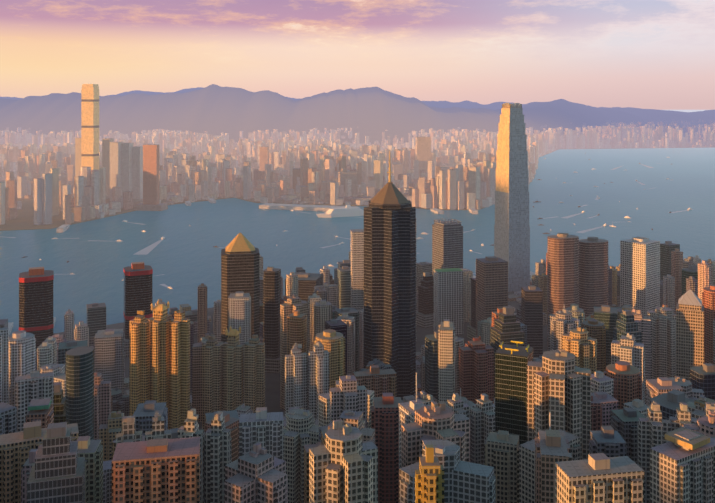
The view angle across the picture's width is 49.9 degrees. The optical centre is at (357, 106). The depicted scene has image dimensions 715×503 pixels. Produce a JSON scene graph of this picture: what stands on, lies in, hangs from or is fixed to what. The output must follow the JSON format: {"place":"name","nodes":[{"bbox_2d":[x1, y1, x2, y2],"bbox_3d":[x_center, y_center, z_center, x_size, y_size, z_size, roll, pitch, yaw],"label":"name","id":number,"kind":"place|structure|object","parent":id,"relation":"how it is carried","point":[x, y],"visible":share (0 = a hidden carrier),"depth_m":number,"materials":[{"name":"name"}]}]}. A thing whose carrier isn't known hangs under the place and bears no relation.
{"place":"outdoors","nodes":[
{"label":"outdoors","id":0,"kind":"place"},
{"bbox_2d":[53,291,619,431],"bbox_3d":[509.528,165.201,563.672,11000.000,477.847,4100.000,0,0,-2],"label":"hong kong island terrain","id":1,"kind":"structure","parent":0,"point":[272,392],"depth_m":1250.65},
{"bbox_2d":[71,84,529,291],"bbox_3d":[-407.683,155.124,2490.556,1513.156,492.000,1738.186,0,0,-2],"label":"skyscrapers","id":2,"kind":"structure","parent":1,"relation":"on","point":[130,167],"depth_m":1685.07,"materials":[{"name":"grey glass"}]},
{"bbox_2d":[0,248,714,502],"bbox_3d":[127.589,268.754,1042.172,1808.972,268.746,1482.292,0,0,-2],"label":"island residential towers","id":3,"kind":"structure","parent":1,"relation":"on","point":[599,430],"depth_m":565.21,"materials":[{"name":"beige concrete"}]},
{"bbox_2d":[0,150,714,502],"bbox_3d":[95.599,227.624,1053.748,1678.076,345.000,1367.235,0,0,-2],"label":"skyscrapers","id":4,"kind":"structure","parent":1,"relation":"on","point":[382,280],"depth_m":1053.99,"materials":[{"name":"glass"}]},
{"bbox_2d":[0,146,712,230],"bbox_3d":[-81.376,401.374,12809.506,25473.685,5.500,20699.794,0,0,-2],"label":"shoreline","id":5,"kind":"structure","parent":0,"point":[24,220],"depth_m":2828.78,"materials":[{"name":"grey concrete"}]},
{"bbox_2d":[0,119,714,334],"bbox_3d":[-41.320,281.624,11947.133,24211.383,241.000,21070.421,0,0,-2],"label":"distant city buildings","id":6,"kind":"structure","parent":5,"relation":"on","point":[450,169],"depth_m":3738.57,"materials":[{"name":"beige concrete"}]},
{"bbox_2d":[0,110,714,334],"bbox_3d":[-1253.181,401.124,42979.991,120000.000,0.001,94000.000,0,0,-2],"label":"harbor water","id":7,"kind":"structure","parent":0,"point":[183,256],"depth_m":2460.12,"materials":[{"name":"blue liquid"}]},
{"bbox_2d":[0,163,687,287],"bbox_3d":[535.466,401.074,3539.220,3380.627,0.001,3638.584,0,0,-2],"label":"boat wakes","id":8,"kind":"object","parent":7,"relation":"on","point":[146,250],"visible":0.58,"depth_m":2329.60,"materials":[{"name":"white liquid"}]},
{"bbox_2d":[21,153,692,288],"bbox_3d":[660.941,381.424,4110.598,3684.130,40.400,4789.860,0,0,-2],"label":"boats","id":9,"kind":"object","parent":7,"relation":"on","point":[348,211],"depth_m":2780.86,"materials":[{"name":"white"}]},
{"bbox_2d":[0,84,714,144],"bbox_3d":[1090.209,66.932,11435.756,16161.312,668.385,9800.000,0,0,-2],"label":"mountain ridge","id":10,"kind":"structure","parent":0,"point":[373,113],"depth_m":8011.24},
{"bbox_2d":[0,87,714,115],"bbox_3d":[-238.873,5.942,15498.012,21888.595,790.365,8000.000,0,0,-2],"label":"mountain ridge","id":11,"kind":"structure","parent":0,"point":[466,104],"depth_m":14705.87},
{"bbox_2d":[0,0,714,109],"label":"sky","id":12,"kind":"structure","parent":0,"point":[643,54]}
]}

